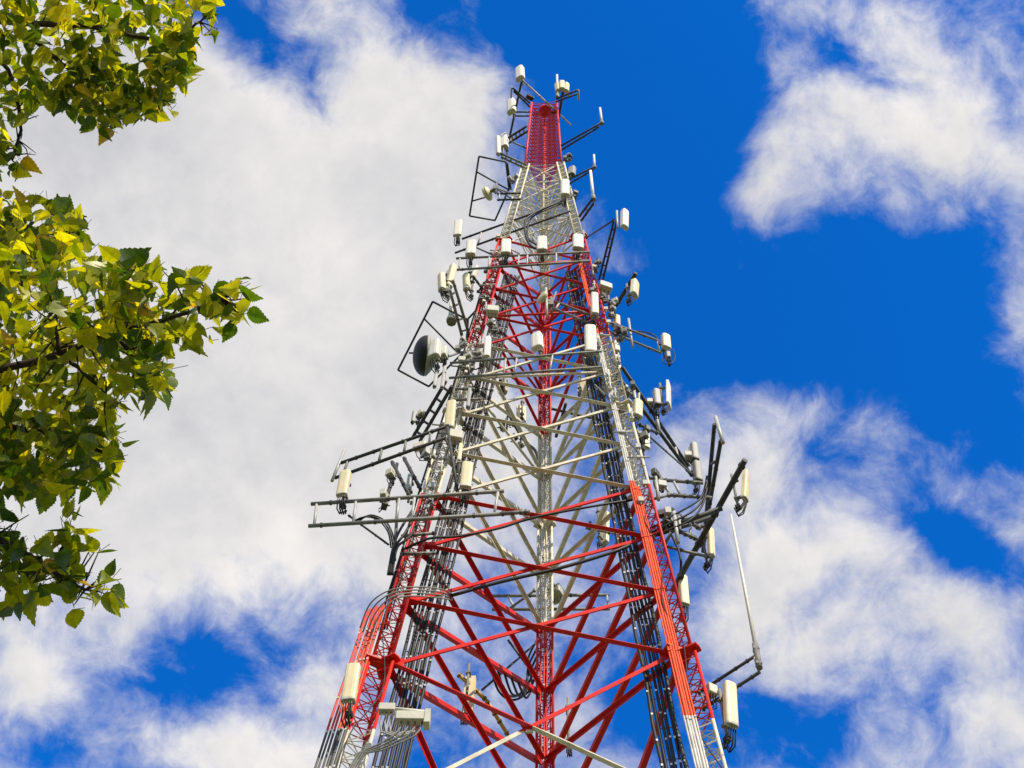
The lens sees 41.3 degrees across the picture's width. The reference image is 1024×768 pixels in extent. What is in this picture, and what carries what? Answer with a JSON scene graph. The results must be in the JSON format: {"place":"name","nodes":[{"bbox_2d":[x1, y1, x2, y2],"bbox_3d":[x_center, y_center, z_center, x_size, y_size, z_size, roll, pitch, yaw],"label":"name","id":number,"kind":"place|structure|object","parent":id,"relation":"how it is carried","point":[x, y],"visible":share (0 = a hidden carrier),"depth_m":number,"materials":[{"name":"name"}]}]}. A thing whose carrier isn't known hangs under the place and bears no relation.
{"place":"outdoors","nodes":[
{"label":"outdoors","id":0,"kind":"place"},
{"bbox_2d":[427,338,441,372],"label":"panel antenna","id":1,"kind":"object","parent":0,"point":[434,350],"visible":1,"depth_m":45.29,"materials":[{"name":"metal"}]},
{"bbox_2d":[0,0,1023,767],"label":"sky","id":2,"kind":"structure","parent":0,"point":[823,199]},
{"bbox_3d":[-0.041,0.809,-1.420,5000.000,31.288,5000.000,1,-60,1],"label":"ground","id":3,"kind":"structure","parent":0,"visible":0},
{"bbox_2d":[0,0,268,628],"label":"poplar tree","id":4,"kind":"object","parent":3,"relation":"on","point":[131,325],"visible":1,"depth_m":4.14,"materials":[{"name":"green plant"}]},
{"bbox_2d":[336,100,727,767],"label":"communications tower","id":5,"kind":"structure","parent":3,"relation":"on","point":[538,472],"depth_m":40.20,"materials":[{"name":"metal"}]},
{"bbox_2d":[314,604,384,767],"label":"painted cable bundle","id":6,"kind":"object","parent":5,"relation":"attached to","point":[363,653],"visible":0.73,"depth_m":31.07,"materials":[{"name":"paint"}]},
{"bbox_2d":[340,662,360,728],"bbox_3d":[-3.608,6.921,30.480,0.335,1.840,0.470,-10,-61,7],"label":"panel antenna","id":7,"kind":"object","parent":5,"relation":"attached to","point":[350,683],"visible":1,"depth_m":30.32,"materials":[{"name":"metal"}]},
{"bbox_2d":[348,702,430,767],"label":"junction box","id":8,"kind":"object","parent":5,"relation":"attached to","point":[410,717],"visible":1,"depth_m":29.52,"materials":[{"name":"metal"}]},
{"bbox_2d":[330,424,459,491],"bbox_3d":[-3.409,2.572,39.579,4.471,4.741,0.193,-20,-63,13],"label":"antenna mount","id":9,"kind":"object","parent":5,"relation":"attached to","point":[398,454],"visible":0.92,"depth_m":40.68,"materials":[{"name":"metal"}]},
{"bbox_2d":[447,428,463,452],"bbox_3d":[-1.723,1.701,40.943,0.420,0.952,0.465,11,-61,-5],"label":"radio unit","id":10,"kind":"object","parent":9,"relation":"attached to","point":[456,436],"visible":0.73,"depth_m":40.80,"materials":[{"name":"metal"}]},
{"bbox_2d":[359,586,451,627],"bbox_3d":[-2.588,5.387,33.960,2.194,1.787,0.739,8,-60,-3],"label":"loose cable","id":11,"kind":"object","parent":5,"relation":"attached to","point":[399,588],"visible":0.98,"depth_m":33.71,"materials":[{"name":"rubber"}]},
{"bbox_2d":[362,589,448,631],"bbox_3d":[-2.540,5.446,33.860,2.110,1.854,0.736,8,-60,-3],"label":"loose cable","id":12,"kind":"object","parent":5,"relation":"attached to","point":[396,592],"visible":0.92,"depth_m":33.58,"materials":[{"name":"rubber"}]},
{"bbox_2d":[365,592,451,635],"bbox_3d":[-2.493,5.505,33.761,2.026,1.919,0.734,8,-60,-3],"label":"loose cable","id":13,"kind":"object","parent":5,"relation":"attached to","point":[401,594],"visible":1,"depth_m":33.49,"materials":[{"name":"rubber"}]},
{"bbox_2d":[368,595,452,639],"bbox_3d":[-2.445,5.563,33.663,1.942,1.983,0.731,9,-60,-3],"label":"loose cable","id":14,"kind":"object","parent":5,"relation":"attached to","point":[384,608],"visible":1,"depth_m":33.37,"materials":[{"name":"rubber"}]},
{"bbox_2d":[339,258,496,767],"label":"loose cable","id":15,"kind":"object","parent":5,"relation":"attached to","point":[402,580],"visible":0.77,"depth_m":33.88,"materials":[{"name":"black rubber"}]},
{"bbox_2d":[400,531,435,555],"bbox_3d":[-2.501,4.258,36.293,1.013,1.091,0.118,1,-60,1],"label":"cross bar","id":16,"kind":"object","parent":5,"relation":"attached to","point":[415,553],"visible":0.91,"depth_m":35.87,"materials":[{"name":"metal"}]},
{"bbox_2d":[308,489,529,560],"bbox_3d":[-2.379,3.576,36.608,5.909,3.496,1.509,-4,-61,4],"label":"antenna mount","id":17,"kind":"object","parent":5,"relation":"attached to","point":[396,520],"visible":1,"depth_m":35.62,"materials":[{"name":"metal"}]},
{"bbox_2d":[336,469,350,514],"bbox_3d":[-4.540,2.884,36.747,0.315,1.722,0.498,-11,-61,8],"label":"panel antenna","id":18,"kind":"object","parent":17,"relation":"attached to","point":[343,486],"visible":1,"depth_m":36.57,"materials":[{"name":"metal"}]},
{"bbox_2d":[387,511,410,575],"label":"loose cable","id":19,"kind":"object","parent":17,"relation":"hanging from","point":[396,537],"visible":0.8,"depth_m":35.44,"materials":[{"name":"black rubber"}]},
{"bbox_2d":[389,507,420,575],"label":"loose cable","id":20,"kind":"object","parent":17,"relation":"hanging from","point":[405,531],"visible":0.94,"depth_m":35.52,"materials":[{"name":"black rubber"}]},
{"bbox_2d":[391,507,426,575],"bbox_3d":[-2.759,4.027,35.803,0.804,2.599,0.330,-20,-63,13],"label":"loose cable","id":21,"kind":"object","parent":17,"relation":"hanging from","point":[406,539],"visible":0.94,"depth_m":35.42,"materials":[{"name":"black rubber"}]},
{"bbox_2d":[459,461,472,507],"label":"panel antenna","id":22,"kind":"object","parent":17,"relation":"attached to","point":[466,477],"visible":0.94,"depth_m":36.97,"materials":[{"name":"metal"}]},
{"bbox_2d":[419,447,436,466],"bbox_3d":[-2.510,2.140,40.688,0.398,1.036,0.340,-34,-67,19],"label":"equipment cluster","id":23,"kind":"object","parent":5,"relation":"attached to","point":[427,454],"visible":1,"depth_m":40.59,"materials":[{"name":"metal"}]},
{"bbox_2d":[412,380,453,440],"bbox_3d":[-2.660,0.936,45.425,0.333,0.448,2.600,25,-63,-12],"label":"outrigger arm","id":24,"kind":"object","parent":5,"relation":"attached to","point":[439,407],"visible":0.83,"depth_m":45.35},
{"bbox_2d":[397,301,468,386],"bbox_3d":[-2.707,-1.319,49.750,1.979,0.080,3.356,23,-62,-11],"label":"pipe frame","id":25,"kind":"object","parent":5,"relation":"attached to","point":[415,335],"visible":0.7,"depth_m":49.58,"materials":[{"name":"metal"}]},
{"bbox_2d":[378,282,488,630],"bbox_3d":[-2.134,1.085,43.809,2.149,22.007,0.225,23,-62,-11],"label":"cable ladder","id":26,"kind":"object","parent":5,"relation":"attached to","point":[400,557],"visible":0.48,"depth_m":40.12,"materials":[{"name":"metal"}]},
{"bbox_2d":[387,456,421,495],"bbox_3d":[-3.343,2.732,40.723,1.390,3.362,0.800,-34,-67,19],"label":"strut set","id":27,"kind":"object","parent":26,"relation":"attached to","point":[394,465],"visible":0.81,"depth_m":40.59,"materials":[{"name":"metal"}]},
{"bbox_2d":[449,279,469,336],"bbox_3d":[-1.921,-2.609,48.554,0.347,0.272,2.378,-11,-61,8],"label":"outrigger arm","id":28,"kind":"object","parent":26,"relation":"attached to","point":[463,318],"visible":0.88,"depth_m":48.51},
{"bbox_2d":[437,272,451,302],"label":"panel antenna","id":29,"kind":"object","parent":28,"relation":"attached to","point":[442,281],"visible":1,"depth_m":47.38,"materials":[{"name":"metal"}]},
{"bbox_2d":[445,263,456,288],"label":"panel antenna","id":30,"kind":"object","parent":28,"relation":"attached to","point":[450,274],"visible":0.73,"depth_m":48.57,"materials":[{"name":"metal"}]},
{"bbox_2d":[371,273,519,767],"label":"cable ladder","id":31,"kind":"object","parent":5,"relation":"attached to","point":[423,628],"visible":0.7,"depth_m":36.19,"materials":[{"name":"metal"}]},
{"bbox_2d":[413,335,462,375],"bbox_3d":[-2.747,-0.891,46.654,1.181,1.981,1.757,-37,-68,20],"label":"dish antenna","id":32,"kind":"object","parent":31,"relation":"on","point":[421,364],"visible":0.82,"depth_m":45.81,"materials":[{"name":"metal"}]},
{"bbox_2d":[441,345,448,365],"bbox_3d":[-2.276,-0.988,46.115,0.214,1.082,0.365,-17,-62,11],"label":"radio unit","id":33,"kind":"object","parent":32,"relation":"attached to","point":[444,353],"visible":0.97,"depth_m":45.95,"materials":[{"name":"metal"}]},
{"bbox_2d":[444,399,455,444],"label":"panel antenna","id":34,"kind":"object","parent":5,"relation":"attached to","point":[450,412],"visible":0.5,"depth_m":42.17,"materials":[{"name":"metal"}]},
{"bbox_2d":[460,663,476,724],"bbox_3d":[-1.203,8.621,37.224,0.304,2.438,0.577,-8,-61,6],"label":"panel antenna","id":35,"kind":"object","parent":5,"relation":"attached to","point":[470,689],"visible":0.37,"depth_m":37.58,"materials":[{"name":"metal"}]},
{"bbox_2d":[457,672,509,735],"bbox_3d":[-0.738,8.909,37.957,0.314,0.795,2.176,-37,-68,20],"label":"conduit pipe","id":36,"kind":"object","parent":35,"relation":"attached to","point":[486,701],"visible":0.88,"depth_m":37.87,"materials":[{"name":"metal"}]},
{"bbox_2d":[466,271,493,320],"bbox_3d":[-1.234,-3.781,52.850,0.938,4.138,0.953,1,-60,1],"label":"outrigger arm","id":37,"kind":"object","parent":5,"relation":"attached to","point":[478,291],"visible":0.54,"depth_m":52.73},
{"bbox_2d":[462,272,474,301],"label":"panel antenna","id":38,"kind":"object","parent":37,"relation":"attached to","point":[467,280],"visible":1,"depth_m":51.82,"materials":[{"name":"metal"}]},
{"bbox_2d":[483,336,491,368],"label":"panel antenna","id":39,"kind":"object","parent":5,"relation":"attached to","point":[487,348],"visible":0.9,"depth_m":45.76,"materials":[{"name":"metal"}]},
{"bbox_2d":[469,156,511,220],"bbox_3d":[-0.933,-9.200,64.315,1.828,0.090,3.150,9,-60,-3],"label":"pipe frame","id":40,"kind":"object","parent":5,"relation":"attached to","point":[507,174],"visible":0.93,"depth_m":64.16,"materials":[{"name":"metal"}]},
{"bbox_2d":[486,305,498,320],"bbox_3d":[-0.715,-2.541,49.194,0.420,0.932,0.465,5,-60,-1],"label":"radio unit","id":41,"kind":"object","parent":5,"relation":"attached to","point":[492,311],"visible":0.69,"depth_m":49.05,"materials":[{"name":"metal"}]},
{"bbox_2d":[481,639,532,690],"bbox_3d":[-0.095,8.478,40.698,1.846,3.199,0.110,31,-64,-15],"label":"stay rod","id":42,"kind":"object","parent":5,"relation":"attached to","point":[510,665],"visible":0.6,"depth_m":41.27,"materials":[{"name":"metal"}]},
{"bbox_2d":[497,192,520,200],"bbox_3d":[-0.139,-8.488,61.494,1.108,0.823,0.101,-2,-60,3],"label":"dish bracket","id":43,"kind":"object","parent":5,"relation":"attached to","point":[506,199],"visible":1,"depth_m":61.41,"materials":[{"name":"metal"}]},
{"bbox_2d":[482,183,515,200],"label":"dish antenna","id":44,"kind":"object","parent":43,"relation":"attached to","point":[487,192],"visible":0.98,"depth_m":62.02,"materials":[{"name":"metal"}]},
{"bbox_2d":[455,202,569,255],"bbox_3d":[-0.305,-5.987,56.181,5.329,6.105,1.454,-19,-63,12],"label":"antenna mount","id":45,"kind":"object","parent":5,"relation":"attached to","point":[502,224],"visible":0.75,"depth_m":58.53,"materials":[{"name":"metal"}]},
{"bbox_2d":[453,219,462,246],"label":"panel antenna","id":46,"kind":"object","parent":45,"relation":"attached to","point":[457,231],"visible":1,"depth_m":59.82,"materials":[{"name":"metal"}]},
{"bbox_2d":[524,200,562,249],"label":"loose cable","id":47,"kind":"object","parent":45,"relation":"hanging from","point":[529,216],"visible":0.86,"depth_m":56.32,"materials":[{"name":"grey rubber"}]},
{"bbox_2d":[560,179,569,207],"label":"panel antenna","id":48,"kind":"object","parent":45,"relation":"attached to","point":[564,189],"visible":1,"depth_m":59.26,"materials":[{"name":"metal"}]},
{"bbox_2d":[500,140,526,168],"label":"outrigger arm","id":49,"kind":"object","parent":5,"relation":"attached to","point":[514,159],"visible":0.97,"depth_m":65.26},
{"bbox_2d":[401,499,632,550],"bbox_3d":[0.233,3.699,37.225,6.315,2.810,0.486,2,-60,1],"label":"loose cable","id":50,"kind":"object","parent":5,"relation":"attached to","point":[507,525],"visible":0.99,"depth_m":36.92,"materials":[{"name":"black rubber"}]},
{"bbox_2d":[509,82,529,139],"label":"sector pipe","id":51,"kind":"object","parent":5,"relation":"attached to","point":[513,119],"visible":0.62,"depth_m":73.64,"materials":[{"name":"metal"}]},
{"bbox_2d":[507,97,515,118],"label":"panel antenna","id":52,"kind":"object","parent":51,"relation":"attached to","point":[511,106],"visible":0.99,"depth_m":73.09,"materials":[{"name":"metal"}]},
{"bbox_2d":[510,87,530,107],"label":"outrigger arm","id":53,"kind":"object","parent":5,"relation":"attached to","point":[521,97],"visible":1,"depth_m":71.88},
{"bbox_2d":[515,65,524,85],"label":"panel antenna","id":54,"kind":"object","parent":53,"relation":"attached to","point":[519,73],"visible":1,"depth_m":72.18,"materials":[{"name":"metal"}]},
{"bbox_2d":[516,399,525,421],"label":"panel antenna","id":55,"kind":"object","parent":5,"relation":"attached to","point":[521,411],"visible":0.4,"depth_m":54.38,"materials":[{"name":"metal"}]},
{"bbox_2d":[456,251,589,270],"bbox_3d":[0.403,-4.772,52.172,5.204,1.158,0.203,-3,-60,3],"label":"antenna mount","id":56,"kind":"object","parent":5,"relation":"attached to","point":[523,265],"visible":0.97,"depth_m":52.03,"materials":[{"name":"metal"}]},
{"bbox_2d":[465,239,476,267],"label":"panel antenna","id":57,"kind":"object","parent":56,"relation":"attached to","point":[471,244],"visible":1,"depth_m":52.68,"materials":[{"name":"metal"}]},
{"bbox_2d":[500,238,510,265],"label":"panel antenna","id":58,"kind":"object","parent":56,"relation":"attached to","point":[506,246],"visible":0.94,"depth_m":52.80,"materials":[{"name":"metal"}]},
{"bbox_2d":[537,235,546,262],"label":"panel antenna","id":59,"kind":"object","parent":56,"relation":"attached to","point":[541,244],"visible":0.9,"depth_m":53.04,"materials":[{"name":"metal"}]},
{"bbox_2d":[572,233,583,260],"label":"panel antenna","id":60,"kind":"object","parent":56,"relation":"attached to","point":[577,242],"visible":0.84,"depth_m":53.24,"materials":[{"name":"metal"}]},
{"bbox_2d":[449,350,605,378],"bbox_3d":[0.506,-0.628,44.388,5.171,1.101,0.117,-4,-61,4],"label":"antenna mount","id":61,"kind":"object","parent":5,"relation":"attached to","point":[551,355],"visible":1,"depth_m":44.34,"materials":[{"name":"metal"}]},
{"bbox_2d":[584,324,596,366],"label":"panel antenna","id":62,"kind":"object","parent":61,"relation":"attached to","point":[590,339],"visible":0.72,"depth_m":45.63,"materials":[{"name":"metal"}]},
{"bbox_2d":[531,331,543,359],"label":"panel antenna","id":63,"kind":"object","parent":5,"relation":"attached to","point":[537,343],"visible":1,"depth_m":45.81,"materials":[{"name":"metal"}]},
{"bbox_2d":[449,543,630,597],"bbox_3d":[0.806,4.808,35.407,4.732,2.494,0.190,2,-60,1],"label":"loose cable","id":64,"kind":"object","parent":5,"relation":"attached to","point":[540,572],"visible":1,"depth_m":35.20,"materials":[{"name":"black rubber"}]},
{"bbox_2d":[540,302,547,767],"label":"cable ladder","id":65,"kind":"object","parent":5,"relation":"attached to","point":[543,533],"visible":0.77,"depth_m":44.07,"materials":[{"name":"metal"}]},
{"bbox_2d":[492,588,609,613],"bbox_3d":[1.122,7.062,45.378,4.300,0.935,0.909,1,-60,1],"label":"antenna mount","id":66,"kind":"object","parent":5,"relation":"attached to","point":[530,595],"visible":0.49,"depth_m":45.53,"materials":[{"name":"metal"}]},
{"bbox_2d":[547,582,564,604],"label":"dish antenna","id":67,"kind":"object","parent":66,"relation":"attached to","point":[558,591],"visible":0.55,"depth_m":44.92,"materials":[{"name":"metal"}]},
{"bbox_2d":[561,122,600,150],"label":"outrigger arm","id":68,"kind":"object","parent":5,"relation":"attached to","point":[583,136],"visible":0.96,"depth_m":67.67},
{"bbox_2d":[585,521,618,534],"bbox_3d":[3.197,5.186,47.883,1.288,0.590,0.192,21,-62,-10],"label":"cross bar","id":69,"kind":"object","parent":5,"relation":"attached to","point":[589,529],"visible":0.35,"depth_m":47.92,"materials":[{"name":"metal"}]},
{"bbox_2d":[595,507,609,548],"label":"panel antenna","id":70,"kind":"object","parent":69,"relation":"attached to","point":[603,540],"visible":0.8,"depth_m":47.82,"materials":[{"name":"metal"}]},
{"bbox_2d":[586,210,618,279],"bbox_3d":[3.640,-6.150,55.322,0.709,4.776,2.732,10,-61,-4],"label":"outrigger arm","id":71,"kind":"object","parent":5,"relation":"attached to","point":[607,245],"visible":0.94,"depth_m":53.96},
{"bbox_2d":[620,208,628,230],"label":"panel antenna","id":72,"kind":"object","parent":71,"relation":"attached to","point":[624,218],"visible":1,"depth_m":53.07,"materials":[{"name":"white plastic"}]},
{"bbox_2d":[545,287,661,353],"bbox_3d":[3.365,-2.284,49.616,4.680,2.574,0.294,22,-62,-10],"label":"antenna mount","id":73,"kind":"object","parent":5,"relation":"attached to","point":[628,328],"visible":0.8,"depth_m":49.45,"materials":[{"name":"metal"}]},
{"bbox_2d":[536,291,556,313],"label":"dish antenna","id":74,"kind":"object","parent":73,"relation":"attached to","point":[542,297],"visible":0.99,"depth_m":49.22,"materials":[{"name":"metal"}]},
{"bbox_2d":[590,292,598,328],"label":"panel antenna","id":75,"kind":"object","parent":73,"relation":"attached to","point":[594,300],"visible":0.87,"depth_m":48.67,"materials":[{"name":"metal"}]},
{"bbox_2d":[625,278,638,305],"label":"panel antenna","id":76,"kind":"object","parent":73,"relation":"attached to","point":[633,287],"visible":1,"depth_m":49.07,"materials":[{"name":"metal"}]},
{"bbox_2d":[660,333,670,358],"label":"panel antenna","id":77,"kind":"object","parent":73,"relation":"attached to","point":[665,343],"visible":0.99,"depth_m":50.04,"materials":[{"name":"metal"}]},
{"bbox_2d":[598,280,611,295],"bbox_3d":[3.519,-3.584,52.105,0.500,0.932,0.565,18,-61,-9],"label":"radio unit","id":78,"kind":"object","parent":5,"relation":"attached to","point":[605,287],"visible":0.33,"depth_m":51.94,"materials":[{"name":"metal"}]},
{"bbox_2d":[613,322,629,342],"bbox_3d":[3.885,-1.865,48.545,0.465,1.100,0.446,-39,-68,21],"label":"equipment cluster","id":79,"kind":"object","parent":5,"relation":"attached to","point":[621,330],"visible":1,"depth_m":48.46,"materials":[{"name":"metal"}]},
{"bbox_2d":[565,269,688,767],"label":"cable ladder","id":80,"kind":"object","parent":5,"relation":"attached to","point":[663,760],"visible":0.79,"depth_m":35.34,"materials":[{"name":"metal"}]},
{"bbox_2d":[578,257,708,767],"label":"painted cable bundle","id":81,"kind":"object","parent":5,"relation":"attached to","point":[677,664],"visible":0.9,"depth_m":33.67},
{"bbox_2d":[594,384,692,473],"bbox_3d":[4.755,1.785,45.092,0.712,2.766,5.718,-35,-67,19],"label":"stay pole","id":82,"kind":"object","parent":5,"relation":"attached to","point":[651,438],"visible":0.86,"depth_m":44.19,"materials":[{"name":"metal"}]},
{"bbox_2d":[619,366,692,476],"bbox_3d":[5.019,1.638,46.011,0.433,3.119,4.735,-29,-65,17],"label":"antenna mount","id":83,"kind":"object","parent":82,"relation":"attached to","point":[657,425],"visible":0.84,"depth_m":46.53,"materials":[{"name":"metal"}]},
{"bbox_2d":[629,398,642,432],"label":"panel antenna","id":84,"kind":"object","parent":83,"relation":"attached to","point":[637,407],"visible":0.69,"depth_m":43.75,"materials":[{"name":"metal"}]},
{"bbox_2d":[652,388,661,420],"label":"panel antenna","id":85,"kind":"object","parent":83,"relation":"attached to","point":[656,398],"visible":1,"depth_m":46.90,"materials":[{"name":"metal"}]},
{"bbox_2d":[659,379,670,415],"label":"panel antenna","id":86,"kind":"object","parent":83,"relation":"attached to","point":[668,398],"visible":1,"depth_m":47.21,"materials":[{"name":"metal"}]},
{"bbox_2d":[688,441,698,465],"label":"panel antenna","id":87,"kind":"object","parent":83,"relation":"attached to","point":[693,448],"visible":0.66,"depth_m":48.64,"materials":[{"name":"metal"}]},
{"bbox_2d":[691,460,702,494],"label":"panel antenna","id":88,"kind":"object","parent":83,"relation":"attached to","point":[696,469],"visible":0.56,"depth_m":47.05,"materials":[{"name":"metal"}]},
{"bbox_2d":[636,424,651,444],"bbox_3d":[4.139,1.617,42.774,0.301,1.094,0.540,33,-64,-16],"label":"equipment cluster","id":89,"kind":"object","parent":5,"relation":"attached to","point":[643,434],"visible":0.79,"depth_m":42.70,"materials":[{"name":"metal"}]},
{"bbox_2d":[581,247,721,767],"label":"loose cable","id":90,"kind":"object","parent":5,"relation":"attached to","point":[647,526],"visible":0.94,"depth_m":36.31,"materials":[{"name":"black rubber"}]},
{"bbox_2d":[648,475,711,501],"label":"antenna mount","id":91,"kind":"object","parent":5,"relation":"attached to","point":[658,497],"visible":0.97,"depth_m":38.81,"materials":[{"name":"metal"}]},
{"bbox_2d":[651,467,666,492],"bbox_3d":[4.252,2.828,39.218,0.416,1.089,0.493,-18,-62,12],"label":"equipment cluster","id":92,"kind":"object","parent":91,"relation":"attached to","point":[662,484],"visible":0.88,"depth_m":39.16,"materials":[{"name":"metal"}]},
{"bbox_2d":[652,487,707,537],"bbox_3d":[4.493,3.579,37.549,2.046,2.007,0.134,-8,-61,6],"label":"loose cable","id":93,"kind":"object","parent":5,"relation":"attached to","point":[691,518],"visible":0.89,"depth_m":37.14,"materials":[{"name":"grey rubber"}]},
{"bbox_2d":[667,545,713,559],"bbox_3d":[4.831,4.597,37.169,1.414,0.090,0.090,14,-61,-6],"label":"cross bar","id":94,"kind":"object","parent":5,"relation":"attached to","point":[707,556],"visible":0.77,"depth_m":37.15,"materials":[{"name":"metal"}]},
{"bbox_2d":[652,458,747,590],"bbox_3d":[4.696,4.097,37.978,2.034,1.480,4.873,19,-62,-9],"label":"outrigger arm","id":95,"kind":"object","parent":5,"relation":"attached to","point":[710,516],"visible":0.66,"depth_m":38.12},
{"bbox_2d":[661,507,704,546],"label":"antenna mount","id":96,"kind":"object","parent":95,"relation":"attached to","point":[679,530],"visible":0.84,"depth_m":37.07,"materials":[{"name":"metal"}]},
{"bbox_2d":[658,506,672,529],"bbox_3d":[4.268,3.700,37.631,0.405,1.090,0.387,1,-60,1],"label":"equipment cluster","id":97,"kind":"object","parent":96,"relation":"attached to","point":[665,512],"visible":0.88,"depth_m":37.59,"materials":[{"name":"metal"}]},
{"bbox_2d":[678,575,689,624],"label":"panel antenna","id":98,"kind":"object","parent":95,"relation":"attached to","point":[683,589],"visible":0.69,"depth_m":39.02,"materials":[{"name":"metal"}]},
{"bbox_2d":[701,527,715,573],"bbox_3d":[5.578,4.663,38.565,0.237,1.862,0.511,37,-66,-18],"label":"panel antenna","id":99,"kind":"object","parent":95,"relation":"attached to","point":[710,537],"visible":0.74,"depth_m":38.41,"materials":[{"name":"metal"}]},
{"bbox_2d":[730,469,749,516],"bbox_3d":[6.343,2.960,37.445,0.616,1.941,0.274,-24,-64,15],"label":"panel antenna","id":100,"kind":"object","parent":95,"relation":"attached to","point":[744,495],"visible":1,"depth_m":37.25,"materials":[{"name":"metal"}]},
{"bbox_2d":[701,415,724,552],"bbox_3d":[5.884,3.303,40.431,0.259,1.438,4.681,2,-60,0],"label":"outrigger arm","id":101,"kind":"object","parent":5,"relation":"attached to","point":[711,485],"visible":0.94,"depth_m":39.69},
{"bbox_2d":[690,655,760,711],"bbox_3d":[4.930,6.964,31.445,1.926,0.646,0.306,-33,-66,18],"label":"outrigger arm","id":102,"kind":"object","parent":5,"relation":"attached to","point":[736,668],"visible":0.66,"depth_m":31.42},
{"bbox_2d":[703,682,718,709],"bbox_3d":[4.570,7.156,31.313,0.254,0.832,0.333,27,-63,-13],"label":"radio unit","id":103,"kind":"object","parent":102,"relation":"attached to","point":[712,689],"visible":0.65,"depth_m":31.21,"materials":[{"name":"metal"}]},
{"bbox_2d":[717,680,738,752],"bbox_3d":[4.839,7.366,30.352,0.315,1.942,0.595,25,-63,-12],"label":"panel antenna","id":104,"kind":"object","parent":102,"relation":"attached to","point":[727,700],"visible":1,"depth_m":30.23,"materials":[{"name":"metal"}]},
{"bbox_2d":[730,514,762,669],"bbox_3d":[5.911,5.070,34.678,0.177,7.960,1.500,-13,-61,9],"label":"whip antenna","id":105,"kind":"object","parent":102,"relation":"attached to","point":[758,661],"visible":1,"depth_m":33.15,"materials":[{"name":"metal"}]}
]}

